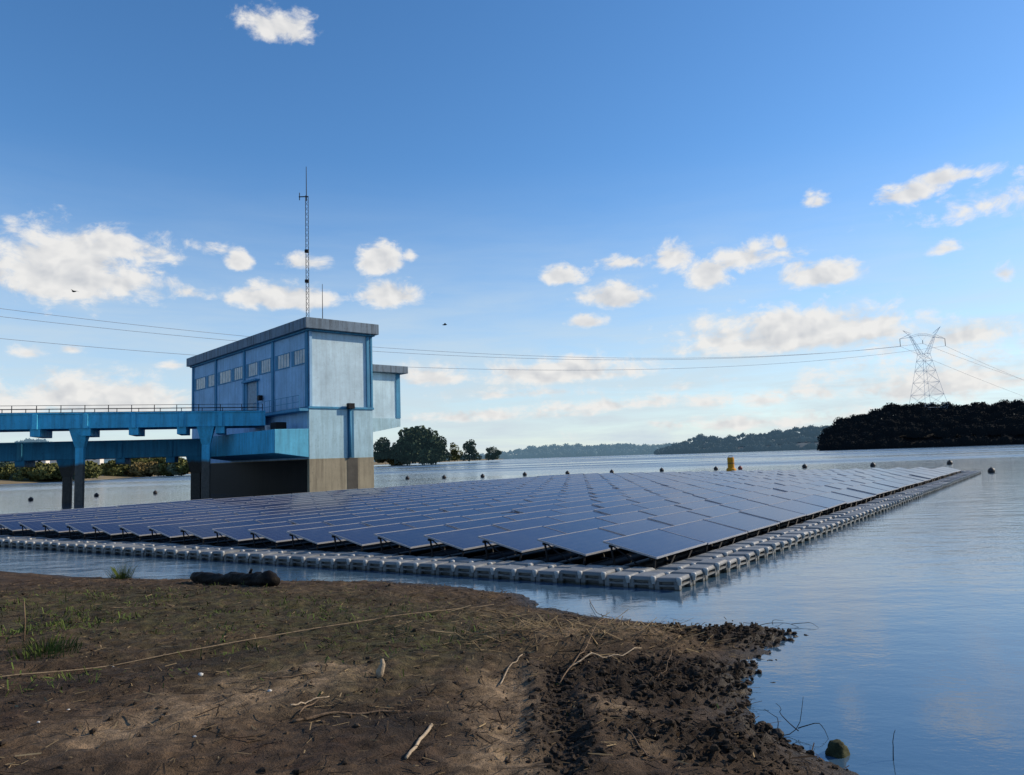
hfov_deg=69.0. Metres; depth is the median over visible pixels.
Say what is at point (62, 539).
float block
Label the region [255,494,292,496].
solar panel
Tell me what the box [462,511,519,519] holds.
solar panel
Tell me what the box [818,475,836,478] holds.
solar panel
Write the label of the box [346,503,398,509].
solar panel
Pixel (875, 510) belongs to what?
float block
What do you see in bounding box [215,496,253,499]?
solar panel
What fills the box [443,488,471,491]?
solar panel
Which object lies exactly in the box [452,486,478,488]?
solar panel
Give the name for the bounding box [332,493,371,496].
solar panel
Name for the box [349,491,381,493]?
solar panel
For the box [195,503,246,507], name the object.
solar panel
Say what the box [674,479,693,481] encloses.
solar panel
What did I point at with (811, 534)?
float block
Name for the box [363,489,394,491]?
solar panel
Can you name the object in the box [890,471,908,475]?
solar panel
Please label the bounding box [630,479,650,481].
solar panel
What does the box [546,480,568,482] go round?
solar panel
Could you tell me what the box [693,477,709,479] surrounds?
solar panel
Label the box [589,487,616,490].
solar panel
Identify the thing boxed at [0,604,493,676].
rope
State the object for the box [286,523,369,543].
solar panel
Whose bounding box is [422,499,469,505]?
solar panel
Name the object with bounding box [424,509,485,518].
solar panel
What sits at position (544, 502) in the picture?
solar panel
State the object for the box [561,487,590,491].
solar panel
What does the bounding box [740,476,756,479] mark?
solar panel
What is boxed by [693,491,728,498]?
solar panel
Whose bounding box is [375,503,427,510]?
solar panel
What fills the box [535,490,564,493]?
solar panel
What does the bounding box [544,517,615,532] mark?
solar panel
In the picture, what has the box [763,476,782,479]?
solar panel
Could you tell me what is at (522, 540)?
solar panel
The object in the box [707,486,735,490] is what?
solar panel
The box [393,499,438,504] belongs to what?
solar panel
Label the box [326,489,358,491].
solar panel
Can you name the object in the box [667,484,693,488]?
solar panel
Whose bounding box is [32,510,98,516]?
solar panel
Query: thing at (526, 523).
solar panel
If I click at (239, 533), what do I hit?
solar panel
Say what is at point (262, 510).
solar panel
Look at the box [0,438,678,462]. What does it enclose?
distant woods
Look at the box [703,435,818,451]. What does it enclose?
hill
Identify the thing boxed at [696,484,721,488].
solar panel
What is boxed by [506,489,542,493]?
solar panel
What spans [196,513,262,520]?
solar panel
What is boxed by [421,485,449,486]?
solar panel
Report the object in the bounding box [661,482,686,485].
solar panel
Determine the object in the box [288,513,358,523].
solar panel
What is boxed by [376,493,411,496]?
solar panel
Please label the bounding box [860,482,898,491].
solar panel
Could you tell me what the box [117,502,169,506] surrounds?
solar panel
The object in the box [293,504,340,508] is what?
solar panel
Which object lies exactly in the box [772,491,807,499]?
solar panel
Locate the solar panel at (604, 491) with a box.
[588,489,622,493]
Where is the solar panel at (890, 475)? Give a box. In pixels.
[881,473,899,476]
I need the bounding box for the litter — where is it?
[0,576,848,774]
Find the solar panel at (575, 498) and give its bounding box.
[557,496,594,501]
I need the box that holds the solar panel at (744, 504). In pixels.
[720,500,766,509]
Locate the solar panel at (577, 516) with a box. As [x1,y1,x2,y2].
[549,511,606,521]
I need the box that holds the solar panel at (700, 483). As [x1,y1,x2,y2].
[689,482,712,485]
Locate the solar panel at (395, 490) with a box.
[382,489,411,491]
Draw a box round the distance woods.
[654,424,830,454]
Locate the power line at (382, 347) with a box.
[0,308,900,357]
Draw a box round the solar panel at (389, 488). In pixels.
[376,487,404,489]
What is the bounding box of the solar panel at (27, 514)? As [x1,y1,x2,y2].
[13,510,77,516]
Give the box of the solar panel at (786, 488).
[773,485,805,491]
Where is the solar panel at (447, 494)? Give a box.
[422,493,458,496]
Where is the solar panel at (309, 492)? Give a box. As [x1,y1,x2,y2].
[292,491,325,494]
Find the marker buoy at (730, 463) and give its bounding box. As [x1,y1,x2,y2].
[726,456,735,470]
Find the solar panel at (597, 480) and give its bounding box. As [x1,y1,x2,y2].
[585,479,608,482]
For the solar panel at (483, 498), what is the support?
on the mounting frame at (223, 543)
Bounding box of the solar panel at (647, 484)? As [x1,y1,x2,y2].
[636,483,658,485]
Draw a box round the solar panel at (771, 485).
[757,483,784,488]
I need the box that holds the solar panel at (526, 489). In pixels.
[512,488,540,490]
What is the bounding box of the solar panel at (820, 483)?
[807,480,832,485]
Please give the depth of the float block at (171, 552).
19.23 m
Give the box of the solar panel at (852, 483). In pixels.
[839,480,864,485]
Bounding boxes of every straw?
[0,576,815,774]
[430,597,751,665]
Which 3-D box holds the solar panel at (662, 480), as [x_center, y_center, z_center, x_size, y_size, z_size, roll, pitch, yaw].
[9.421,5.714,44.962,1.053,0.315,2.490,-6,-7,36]
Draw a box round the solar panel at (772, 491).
[754,488,784,494]
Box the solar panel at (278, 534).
[248,522,331,541]
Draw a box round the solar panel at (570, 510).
[554,505,600,513]
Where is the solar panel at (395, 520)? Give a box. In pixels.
[361,515,432,525]
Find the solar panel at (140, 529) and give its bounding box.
[118,518,197,535]
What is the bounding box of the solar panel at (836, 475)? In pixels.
[828,474,843,476]
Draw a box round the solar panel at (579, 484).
[564,483,590,486]
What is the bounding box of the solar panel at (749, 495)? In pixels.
[732,491,767,498]
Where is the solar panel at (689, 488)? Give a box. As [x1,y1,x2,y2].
[676,486,703,490]
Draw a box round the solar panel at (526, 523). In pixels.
[492,516,563,530]
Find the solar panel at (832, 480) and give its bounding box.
[821,479,843,482]
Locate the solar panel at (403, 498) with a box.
[383,496,422,500]
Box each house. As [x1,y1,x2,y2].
[85,459,103,464]
[186,317,407,495]
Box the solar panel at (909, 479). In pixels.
[893,476,923,482]
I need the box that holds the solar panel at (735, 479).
[725,478,743,481]
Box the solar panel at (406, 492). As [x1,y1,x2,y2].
[389,490,423,493]
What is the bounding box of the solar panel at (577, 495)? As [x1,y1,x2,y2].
[562,493,594,497]
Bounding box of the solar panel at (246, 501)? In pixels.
[227,500,270,503]
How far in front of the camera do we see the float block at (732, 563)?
14.36 m
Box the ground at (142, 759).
[0,571,858,774]
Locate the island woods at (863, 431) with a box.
[817,399,1023,450]
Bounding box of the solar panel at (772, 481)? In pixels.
[763,479,780,482]
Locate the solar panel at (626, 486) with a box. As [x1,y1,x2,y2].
[613,484,640,488]
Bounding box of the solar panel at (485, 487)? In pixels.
[472,486,498,488]
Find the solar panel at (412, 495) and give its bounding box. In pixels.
[400,493,434,496]
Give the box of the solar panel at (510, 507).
[476,504,526,513]
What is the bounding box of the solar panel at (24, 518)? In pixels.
[0,515,53,528]
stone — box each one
[771,728,783,738]
[825,739,849,758]
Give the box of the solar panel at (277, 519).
[256,513,323,523]
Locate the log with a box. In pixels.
[190,569,279,586]
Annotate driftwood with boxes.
[376,658,384,678]
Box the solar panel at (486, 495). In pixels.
[474,493,509,496]
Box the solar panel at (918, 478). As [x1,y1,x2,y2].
[904,475,930,480]
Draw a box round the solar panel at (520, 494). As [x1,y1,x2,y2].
[500,492,535,496]
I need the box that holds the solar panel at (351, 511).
[320,508,380,515]
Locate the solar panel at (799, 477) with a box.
[791,476,808,478]
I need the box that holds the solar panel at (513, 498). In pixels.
[494,495,534,501]
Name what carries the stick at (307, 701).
on the ground at (142, 759)
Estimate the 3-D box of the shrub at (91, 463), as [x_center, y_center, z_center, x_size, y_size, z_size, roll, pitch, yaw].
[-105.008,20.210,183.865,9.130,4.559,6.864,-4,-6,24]
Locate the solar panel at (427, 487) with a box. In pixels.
[412,486,442,488]
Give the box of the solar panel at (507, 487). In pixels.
[495,486,521,488]
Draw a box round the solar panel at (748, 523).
[703,512,779,532]
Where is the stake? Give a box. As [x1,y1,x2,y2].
[23,601,25,641]
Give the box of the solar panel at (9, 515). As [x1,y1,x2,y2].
[0,514,15,517]
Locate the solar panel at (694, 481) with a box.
[683,480,703,483]
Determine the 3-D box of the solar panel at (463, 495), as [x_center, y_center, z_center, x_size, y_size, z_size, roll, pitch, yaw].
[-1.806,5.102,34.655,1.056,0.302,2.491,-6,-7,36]
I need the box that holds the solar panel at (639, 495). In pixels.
[623,492,658,497]
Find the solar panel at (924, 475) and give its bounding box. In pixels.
[909,473,936,478]
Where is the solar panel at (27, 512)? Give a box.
[0,510,57,514]
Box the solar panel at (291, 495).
[273,494,310,496]
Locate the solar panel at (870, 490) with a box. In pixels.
[847,485,887,494]
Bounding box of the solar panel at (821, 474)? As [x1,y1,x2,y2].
[814,473,829,475]
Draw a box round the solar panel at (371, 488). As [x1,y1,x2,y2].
[359,487,386,489]
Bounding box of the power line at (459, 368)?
[0,338,941,369]
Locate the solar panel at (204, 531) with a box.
[178,520,262,538]
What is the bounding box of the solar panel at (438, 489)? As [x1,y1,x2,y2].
[422,488,453,491]
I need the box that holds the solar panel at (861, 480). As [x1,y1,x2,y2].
[851,478,873,482]
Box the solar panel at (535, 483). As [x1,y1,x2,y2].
[524,482,545,484]
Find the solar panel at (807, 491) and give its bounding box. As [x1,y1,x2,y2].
[793,488,826,494]
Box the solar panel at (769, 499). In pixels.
[747,495,788,504]
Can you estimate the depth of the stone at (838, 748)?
5.52 m
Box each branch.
[761,620,815,625]
[766,701,828,738]
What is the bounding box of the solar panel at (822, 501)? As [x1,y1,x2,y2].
[793,494,845,508]
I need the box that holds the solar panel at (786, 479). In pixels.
[777,477,795,480]
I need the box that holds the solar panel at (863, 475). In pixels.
[854,473,872,476]
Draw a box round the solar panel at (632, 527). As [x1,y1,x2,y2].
[599,519,671,535]
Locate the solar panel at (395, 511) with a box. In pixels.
[353,509,413,516]
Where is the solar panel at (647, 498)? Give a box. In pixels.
[627,495,668,502]
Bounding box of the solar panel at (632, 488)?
[618,486,647,490]
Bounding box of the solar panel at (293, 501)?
[269,499,315,503]
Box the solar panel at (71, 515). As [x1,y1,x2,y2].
[52,511,117,517]
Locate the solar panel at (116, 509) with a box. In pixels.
[97,506,155,511]
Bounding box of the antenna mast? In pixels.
[299,167,308,316]
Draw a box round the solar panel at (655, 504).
[634,500,678,508]
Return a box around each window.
[194,376,205,390]
[206,374,213,387]
[218,369,230,384]
[232,366,242,381]
[246,361,257,377]
[259,358,270,374]
[275,352,289,370]
[291,348,304,366]
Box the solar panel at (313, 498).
[292,496,334,500]
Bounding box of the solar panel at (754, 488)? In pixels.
[739,486,769,491]
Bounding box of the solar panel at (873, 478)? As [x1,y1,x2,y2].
[863,476,883,480]
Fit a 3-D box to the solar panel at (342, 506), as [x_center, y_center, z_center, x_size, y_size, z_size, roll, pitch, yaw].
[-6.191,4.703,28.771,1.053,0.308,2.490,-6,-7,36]
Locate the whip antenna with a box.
[322,284,322,318]
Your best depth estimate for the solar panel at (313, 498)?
36.61 m
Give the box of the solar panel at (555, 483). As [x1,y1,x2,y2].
[545,482,565,484]
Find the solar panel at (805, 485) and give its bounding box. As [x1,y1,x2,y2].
[793,483,817,487]
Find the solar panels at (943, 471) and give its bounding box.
[413,467,960,485]
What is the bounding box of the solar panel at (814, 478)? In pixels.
[803,477,825,480]
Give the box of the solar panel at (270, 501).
[246,499,293,503]
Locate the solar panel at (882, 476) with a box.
[872,474,892,478]
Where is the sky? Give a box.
[0,0,1023,458]
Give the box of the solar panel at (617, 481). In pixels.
[607,480,628,482]
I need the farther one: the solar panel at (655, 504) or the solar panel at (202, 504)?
the solar panel at (202, 504)
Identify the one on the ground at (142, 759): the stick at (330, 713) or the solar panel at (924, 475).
the stick at (330, 713)
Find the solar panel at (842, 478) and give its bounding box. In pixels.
[832,476,852,480]
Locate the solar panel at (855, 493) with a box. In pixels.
[831,488,875,498]
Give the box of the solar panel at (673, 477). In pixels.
[664,476,681,478]
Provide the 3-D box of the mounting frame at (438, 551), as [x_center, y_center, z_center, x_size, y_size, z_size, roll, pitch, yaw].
[11.980,5.113,36.379,1.021,0.733,49.172,-6,-7,36]
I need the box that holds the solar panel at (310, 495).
[292,493,328,496]
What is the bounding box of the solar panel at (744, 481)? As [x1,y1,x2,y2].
[733,479,754,483]
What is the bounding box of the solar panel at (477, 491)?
[456,490,492,493]
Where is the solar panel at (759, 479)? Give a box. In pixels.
[749,478,769,480]
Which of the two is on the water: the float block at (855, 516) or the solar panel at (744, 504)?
the float block at (855, 516)
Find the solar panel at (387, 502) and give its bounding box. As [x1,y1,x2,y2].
[366,499,411,504]
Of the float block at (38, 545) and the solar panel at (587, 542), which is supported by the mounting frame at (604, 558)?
the solar panel at (587, 542)
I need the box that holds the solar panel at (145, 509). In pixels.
[117,506,175,511]
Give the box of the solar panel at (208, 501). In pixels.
[186,499,231,503]
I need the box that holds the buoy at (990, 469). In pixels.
[988,467,994,472]
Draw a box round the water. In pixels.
[0,444,1023,774]
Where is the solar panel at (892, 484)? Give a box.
[873,480,907,487]
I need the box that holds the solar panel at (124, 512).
[72,510,139,517]
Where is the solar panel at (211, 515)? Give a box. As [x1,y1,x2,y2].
[168,513,236,519]
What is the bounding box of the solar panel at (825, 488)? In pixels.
[810,486,839,491]
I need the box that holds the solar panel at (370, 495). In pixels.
[353,494,388,496]
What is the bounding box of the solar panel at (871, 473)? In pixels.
[863,472,879,475]
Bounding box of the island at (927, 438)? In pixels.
[871,420,1023,448]
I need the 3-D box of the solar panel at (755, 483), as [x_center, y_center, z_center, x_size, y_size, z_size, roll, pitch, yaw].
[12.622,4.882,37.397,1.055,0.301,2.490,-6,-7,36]
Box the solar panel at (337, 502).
[315,499,361,504]
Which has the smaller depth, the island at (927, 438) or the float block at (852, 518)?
the float block at (852, 518)
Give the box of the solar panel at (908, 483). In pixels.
[884,478,915,485]
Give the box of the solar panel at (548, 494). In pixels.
[528,492,568,497]
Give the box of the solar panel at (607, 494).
[589,492,626,497]
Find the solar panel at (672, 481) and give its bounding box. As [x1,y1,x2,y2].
[655,480,677,483]
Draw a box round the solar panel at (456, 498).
[436,496,476,500]
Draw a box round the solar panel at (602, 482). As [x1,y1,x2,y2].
[587,481,610,484]
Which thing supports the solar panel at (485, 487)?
on the mounting frame at (74, 537)
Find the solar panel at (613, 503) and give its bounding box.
[592,499,637,507]
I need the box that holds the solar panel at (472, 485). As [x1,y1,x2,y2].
[459,484,484,486]
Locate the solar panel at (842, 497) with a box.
[816,492,861,503]
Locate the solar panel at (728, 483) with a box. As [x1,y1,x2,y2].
[715,481,741,485]
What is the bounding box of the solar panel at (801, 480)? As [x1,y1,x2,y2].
[790,479,811,482]
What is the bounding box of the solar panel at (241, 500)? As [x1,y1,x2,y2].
[205,499,253,503]
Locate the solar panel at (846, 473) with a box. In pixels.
[837,472,853,475]
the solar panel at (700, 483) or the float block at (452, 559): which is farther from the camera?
the solar panel at (700, 483)
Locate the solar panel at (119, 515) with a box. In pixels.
[94,511,161,517]
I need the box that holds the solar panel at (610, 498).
[591,495,629,501]
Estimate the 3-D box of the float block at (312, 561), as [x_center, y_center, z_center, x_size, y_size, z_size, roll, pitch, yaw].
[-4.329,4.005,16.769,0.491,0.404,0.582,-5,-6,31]
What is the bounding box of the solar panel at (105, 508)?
[78,506,133,510]
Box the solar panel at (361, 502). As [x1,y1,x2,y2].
[340,500,383,504]
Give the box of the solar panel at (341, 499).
[335,496,375,500]
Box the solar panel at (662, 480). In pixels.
[651,479,671,481]
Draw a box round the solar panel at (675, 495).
[659,492,692,497]
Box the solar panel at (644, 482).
[632,481,654,483]
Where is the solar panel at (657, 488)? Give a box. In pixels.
[644,486,674,490]
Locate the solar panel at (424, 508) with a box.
[406,504,456,511]
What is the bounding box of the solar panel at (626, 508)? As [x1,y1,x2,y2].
[594,504,647,514]
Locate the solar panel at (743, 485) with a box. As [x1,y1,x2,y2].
[727,483,752,488]
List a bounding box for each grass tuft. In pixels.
[0,632,82,660]
[101,564,136,579]
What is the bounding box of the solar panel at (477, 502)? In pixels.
[453,499,500,505]
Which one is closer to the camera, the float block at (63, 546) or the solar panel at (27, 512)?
the float block at (63, 546)
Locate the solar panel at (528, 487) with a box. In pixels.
[515,485,544,488]
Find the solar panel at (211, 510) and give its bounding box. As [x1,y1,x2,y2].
[185,507,241,513]
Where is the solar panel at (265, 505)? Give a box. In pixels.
[240,502,293,508]
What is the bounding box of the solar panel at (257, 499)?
[251,496,291,500]
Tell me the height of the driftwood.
0.183 m
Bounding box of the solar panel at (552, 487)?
[539,485,566,488]
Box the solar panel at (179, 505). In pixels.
[154,503,205,506]
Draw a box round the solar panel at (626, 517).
[596,511,654,523]
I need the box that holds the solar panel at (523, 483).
[505,482,525,484]
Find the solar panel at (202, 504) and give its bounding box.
[174,502,226,506]
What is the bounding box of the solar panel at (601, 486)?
[587,485,614,488]
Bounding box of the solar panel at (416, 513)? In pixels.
[388,509,444,517]
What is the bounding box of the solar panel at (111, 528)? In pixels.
[91,518,168,534]
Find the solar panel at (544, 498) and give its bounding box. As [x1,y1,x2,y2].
[524,495,565,501]
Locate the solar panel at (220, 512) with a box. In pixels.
[208,508,265,513]
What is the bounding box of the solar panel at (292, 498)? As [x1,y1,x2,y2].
[271,496,311,499]
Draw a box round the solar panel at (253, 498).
[232,496,272,499]
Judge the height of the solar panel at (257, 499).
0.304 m
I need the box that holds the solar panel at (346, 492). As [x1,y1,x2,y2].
[329,491,362,493]
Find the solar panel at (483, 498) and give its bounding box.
[464,495,505,500]
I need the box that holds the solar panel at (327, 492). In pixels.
[310,491,344,493]
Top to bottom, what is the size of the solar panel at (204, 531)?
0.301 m
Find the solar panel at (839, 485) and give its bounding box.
[825,483,850,488]
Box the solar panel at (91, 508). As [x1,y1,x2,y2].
[60,506,116,510]
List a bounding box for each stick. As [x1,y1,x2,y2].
[258,672,317,678]
[290,696,329,705]
[292,710,399,722]
[298,699,333,714]
[405,723,432,759]
[499,654,522,685]
[559,617,610,683]
[569,647,640,666]
[627,729,655,758]
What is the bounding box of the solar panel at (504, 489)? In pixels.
[490,488,517,490]
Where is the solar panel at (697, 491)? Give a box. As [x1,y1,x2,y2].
[683,489,715,494]
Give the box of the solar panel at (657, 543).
[603,529,706,558]
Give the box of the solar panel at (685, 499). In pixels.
[665,495,704,503]
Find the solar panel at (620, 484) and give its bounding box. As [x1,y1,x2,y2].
[610,483,634,485]
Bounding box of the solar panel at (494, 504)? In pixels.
[485,500,529,506]
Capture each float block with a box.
[0,538,16,546]
[3,538,26,546]
[11,539,28,547]
[18,539,42,547]
[26,540,47,548]
[27,537,46,539]
[34,541,51,548]
[42,541,61,549]
[48,538,70,540]
[50,541,74,549]
[58,542,83,550]
[67,543,85,551]
[76,543,101,551]
[85,544,101,552]
[89,540,112,542]
[94,543,117,552]
[103,544,127,553]
[107,541,131,543]
[113,544,139,554]
[123,545,148,554]
[126,542,148,543]
[133,546,154,555]
[137,542,156,545]
[144,546,170,556]
[145,543,169,545]
[154,547,178,556]
[155,543,179,545]
[165,547,192,557]
[176,549,200,558]
[177,544,195,547]
[187,545,211,548]
[188,549,215,559]
[198,546,220,548]
[199,550,217,559]
[211,549,240,560]
[220,546,247,549]
[224,551,245,561]
[236,551,263,562]
[245,548,267,551]
[249,551,278,563]
[260,549,283,551]
[262,553,290,564]
[273,550,296,552]
[276,554,301,564]
[285,550,309,553]
[290,553,320,565]
[297,550,324,553]
[304,556,330,566]
[312,552,335,555]
[318,555,348,567]
[325,552,348,555]
[334,556,365,568]
[339,551,367,555]
[350,557,380,569]
[356,552,384,556]
[366,558,397,571]
[373,554,399,558]
[383,559,413,572]
[388,555,415,559]
[400,560,430,573]
[405,556,429,559]
[417,561,449,574]
[421,556,447,560]
[436,562,465,575]
[437,556,468,562]
[454,562,487,577]
[456,559,484,562]
[474,564,505,578]
[477,560,502,564]
[494,560,519,564]
[494,564,526,579]
[512,560,544,565]
[514,566,548,581]
[534,562,564,567]
[536,568,566,582]
[554,564,584,567]
[558,566,592,584]
[581,568,616,585]
[583,565,605,568]
[602,565,630,571]
[605,571,638,587]
[622,567,654,572]
[629,572,665,588]
[649,569,675,573]
[654,574,692,590]
[658,564,689,569]
[670,568,704,585]
[672,560,698,564]
[684,564,716,580]
[685,556,713,560]
[695,558,727,575]
[697,553,724,557]
[706,549,733,556]
[714,557,737,571]
[718,546,741,551]
[724,556,747,567]
[728,544,750,547]
[728,551,756,563]
[734,540,759,545]
[737,547,765,560]
[744,538,767,542]
[750,545,773,556]
[752,536,774,540]
[755,542,781,553]
[761,534,780,537]
[765,540,789,550]
[766,531,787,534]
[771,537,795,547]
[779,534,802,544]
[782,528,801,530]
[786,531,809,542]
[787,526,806,528]
[793,524,811,526]
[798,530,814,537]
[802,529,820,537]
[803,520,823,523]
[804,525,826,535]
[814,525,831,532]
[815,517,832,519]
[817,523,836,530]
[820,515,837,518]
[822,521,841,528]
[826,519,845,527]
[829,513,845,514]
[833,511,849,513]
[834,518,850,525]
[836,516,854,523]
[841,514,859,521]
[847,513,862,519]
[850,511,866,518]
[855,510,869,517]
[859,509,873,515]
[861,507,876,514]
[867,506,880,513]
[869,505,883,511]
[880,502,892,508]
[886,499,900,505]
[894,496,907,501]
[904,493,916,498]
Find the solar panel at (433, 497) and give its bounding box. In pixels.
[409,495,452,500]
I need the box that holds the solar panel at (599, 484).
[587,483,609,485]
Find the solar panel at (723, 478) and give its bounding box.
[716,476,734,479]
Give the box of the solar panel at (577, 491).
[561,489,591,494]
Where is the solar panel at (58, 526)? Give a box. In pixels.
[41,517,118,532]
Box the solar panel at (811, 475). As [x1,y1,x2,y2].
[802,474,818,476]
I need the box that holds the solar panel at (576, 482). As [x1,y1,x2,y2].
[564,481,588,484]
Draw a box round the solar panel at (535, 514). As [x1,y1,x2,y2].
[503,509,563,520]
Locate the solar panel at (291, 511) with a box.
[260,507,320,514]
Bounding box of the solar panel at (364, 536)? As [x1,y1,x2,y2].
[328,523,413,545]
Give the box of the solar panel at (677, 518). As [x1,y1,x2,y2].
[648,511,710,525]
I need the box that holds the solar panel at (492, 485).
[479,484,504,486]
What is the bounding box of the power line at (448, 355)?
[0,316,922,359]
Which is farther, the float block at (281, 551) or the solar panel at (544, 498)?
the solar panel at (544, 498)
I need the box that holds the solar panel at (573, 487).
[563,485,589,488]
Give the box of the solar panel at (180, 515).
[143,512,210,519]
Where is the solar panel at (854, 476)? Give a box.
[843,475,864,478]
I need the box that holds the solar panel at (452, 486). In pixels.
[440,484,464,487]
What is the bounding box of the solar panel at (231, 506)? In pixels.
[217,503,268,508]
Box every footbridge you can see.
[0,404,264,504]
[0,439,201,503]
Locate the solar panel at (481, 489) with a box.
[465,488,495,490]
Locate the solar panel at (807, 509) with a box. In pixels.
[770,499,827,515]
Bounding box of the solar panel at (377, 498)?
[359,496,402,500]
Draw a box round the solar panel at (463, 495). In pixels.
[448,493,484,497]
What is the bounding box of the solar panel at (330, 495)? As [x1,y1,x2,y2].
[312,493,348,496]
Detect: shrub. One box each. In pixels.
[0,462,20,470]
[0,463,15,478]
[0,469,25,480]
[9,473,29,480]
[18,461,57,479]
[48,462,74,478]
[85,460,100,470]
[85,466,100,478]
[102,459,129,475]
[124,462,139,475]
[129,461,161,475]
[131,458,156,475]
[134,457,164,476]
[158,457,188,475]
[165,463,182,474]
[374,451,400,464]
[388,460,403,464]
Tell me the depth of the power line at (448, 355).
435.17 m
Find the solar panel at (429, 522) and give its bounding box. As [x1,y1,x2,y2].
[402,516,471,527]
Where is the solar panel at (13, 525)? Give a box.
[0,516,72,530]
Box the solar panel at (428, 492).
[412,490,444,493]
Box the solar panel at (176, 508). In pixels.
[139,506,197,511]
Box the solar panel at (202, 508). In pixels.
[160,506,221,512]
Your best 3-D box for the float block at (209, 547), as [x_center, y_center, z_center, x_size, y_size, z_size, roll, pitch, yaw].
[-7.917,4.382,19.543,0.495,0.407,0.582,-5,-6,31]
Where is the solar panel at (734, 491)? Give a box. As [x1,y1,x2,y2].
[717,488,750,494]
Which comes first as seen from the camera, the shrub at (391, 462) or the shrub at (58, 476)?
the shrub at (58, 476)
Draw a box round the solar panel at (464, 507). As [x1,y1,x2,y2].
[439,503,492,511]
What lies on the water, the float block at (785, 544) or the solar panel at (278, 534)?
the float block at (785, 544)
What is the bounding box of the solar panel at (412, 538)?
[374,525,457,548]
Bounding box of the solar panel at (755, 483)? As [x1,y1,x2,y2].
[745,481,769,485]
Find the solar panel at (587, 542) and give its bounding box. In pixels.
[537,528,622,555]
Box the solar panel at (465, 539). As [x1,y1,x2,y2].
[424,525,507,550]
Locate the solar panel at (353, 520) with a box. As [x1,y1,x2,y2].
[323,514,394,526]
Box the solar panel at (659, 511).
[639,505,690,515]
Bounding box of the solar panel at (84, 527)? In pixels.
[65,517,144,533]
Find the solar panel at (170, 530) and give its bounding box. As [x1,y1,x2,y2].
[147,519,227,537]
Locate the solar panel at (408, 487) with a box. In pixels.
[393,486,423,489]
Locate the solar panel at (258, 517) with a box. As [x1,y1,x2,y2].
[224,513,294,521]
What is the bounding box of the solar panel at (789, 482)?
[774,480,799,485]
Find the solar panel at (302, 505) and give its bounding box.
[265,503,317,508]
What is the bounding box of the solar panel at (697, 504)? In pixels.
[675,500,719,509]
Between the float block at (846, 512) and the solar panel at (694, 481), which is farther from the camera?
the solar panel at (694, 481)
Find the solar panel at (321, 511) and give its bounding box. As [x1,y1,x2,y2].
[289,508,348,515]
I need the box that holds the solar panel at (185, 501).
[168,498,214,503]
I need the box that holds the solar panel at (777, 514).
[739,505,805,522]
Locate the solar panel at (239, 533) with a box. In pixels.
[212,521,294,540]
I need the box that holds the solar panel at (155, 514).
[117,511,186,518]
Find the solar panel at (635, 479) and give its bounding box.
[625,478,645,480]
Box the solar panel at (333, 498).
[313,496,352,500]
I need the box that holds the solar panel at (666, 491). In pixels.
[651,488,682,494]
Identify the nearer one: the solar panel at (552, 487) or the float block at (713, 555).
the float block at (713, 555)
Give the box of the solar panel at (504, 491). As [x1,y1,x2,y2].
[481,490,513,493]
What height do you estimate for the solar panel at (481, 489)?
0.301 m
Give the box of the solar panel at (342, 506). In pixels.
[317,503,368,509]
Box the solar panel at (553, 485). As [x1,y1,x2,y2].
[541,484,566,486]
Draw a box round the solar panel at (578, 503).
[556,499,601,507]
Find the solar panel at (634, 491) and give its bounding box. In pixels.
[621,489,650,493]
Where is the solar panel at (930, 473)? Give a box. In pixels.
[916,471,942,476]
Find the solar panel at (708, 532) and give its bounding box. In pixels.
[661,519,747,544]
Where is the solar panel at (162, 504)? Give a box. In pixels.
[135,503,186,506]
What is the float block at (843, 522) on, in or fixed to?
on the water
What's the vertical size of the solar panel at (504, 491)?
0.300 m
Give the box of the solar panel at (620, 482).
[609,481,631,483]
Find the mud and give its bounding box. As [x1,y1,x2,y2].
[0,578,838,774]
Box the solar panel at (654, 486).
[641,484,664,487]
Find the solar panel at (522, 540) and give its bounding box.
[478,526,566,552]
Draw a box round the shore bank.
[0,459,499,484]
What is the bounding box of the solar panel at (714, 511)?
[688,505,740,516]
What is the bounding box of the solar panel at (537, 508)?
[512,504,566,512]
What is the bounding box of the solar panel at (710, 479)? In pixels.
[699,478,719,481]
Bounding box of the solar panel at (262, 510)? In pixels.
[233,507,292,514]
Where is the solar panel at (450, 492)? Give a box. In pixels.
[435,490,466,493]
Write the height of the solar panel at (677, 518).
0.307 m
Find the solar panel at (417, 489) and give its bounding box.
[401,488,432,491]
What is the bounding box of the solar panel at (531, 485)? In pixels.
[519,484,545,486]
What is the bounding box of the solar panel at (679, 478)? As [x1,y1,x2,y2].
[670,477,688,479]
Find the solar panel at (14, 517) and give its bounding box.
[0,516,31,518]
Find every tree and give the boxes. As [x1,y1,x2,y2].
[373,437,391,459]
[388,425,442,464]
[423,435,452,461]
[447,442,462,460]
[459,439,481,460]
[485,446,501,460]
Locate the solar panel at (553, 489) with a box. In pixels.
[538,487,565,491]
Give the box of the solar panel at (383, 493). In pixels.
[369,491,400,494]
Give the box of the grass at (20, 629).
[0,582,718,715]
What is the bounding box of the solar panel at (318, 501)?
[293,499,337,503]
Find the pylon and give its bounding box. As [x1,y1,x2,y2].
[900,327,948,405]
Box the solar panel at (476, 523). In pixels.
[445,516,515,529]
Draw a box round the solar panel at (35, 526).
[18,516,94,531]
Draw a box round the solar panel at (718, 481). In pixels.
[707,480,729,483]
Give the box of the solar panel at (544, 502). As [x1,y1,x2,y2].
[520,499,563,506]
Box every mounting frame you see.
[0,525,55,536]
[0,529,48,534]
[0,530,29,532]
[20,524,80,537]
[42,525,106,539]
[67,526,135,539]
[92,527,166,541]
[120,528,198,542]
[149,529,231,544]
[180,530,268,546]
[214,488,617,547]
[250,511,446,549]
[289,525,395,551]
[332,511,518,553]
[378,506,597,556]
[428,512,599,559]
[482,540,577,562]
[542,476,918,565]
[609,471,960,569]
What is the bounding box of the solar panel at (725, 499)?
[705,495,746,503]

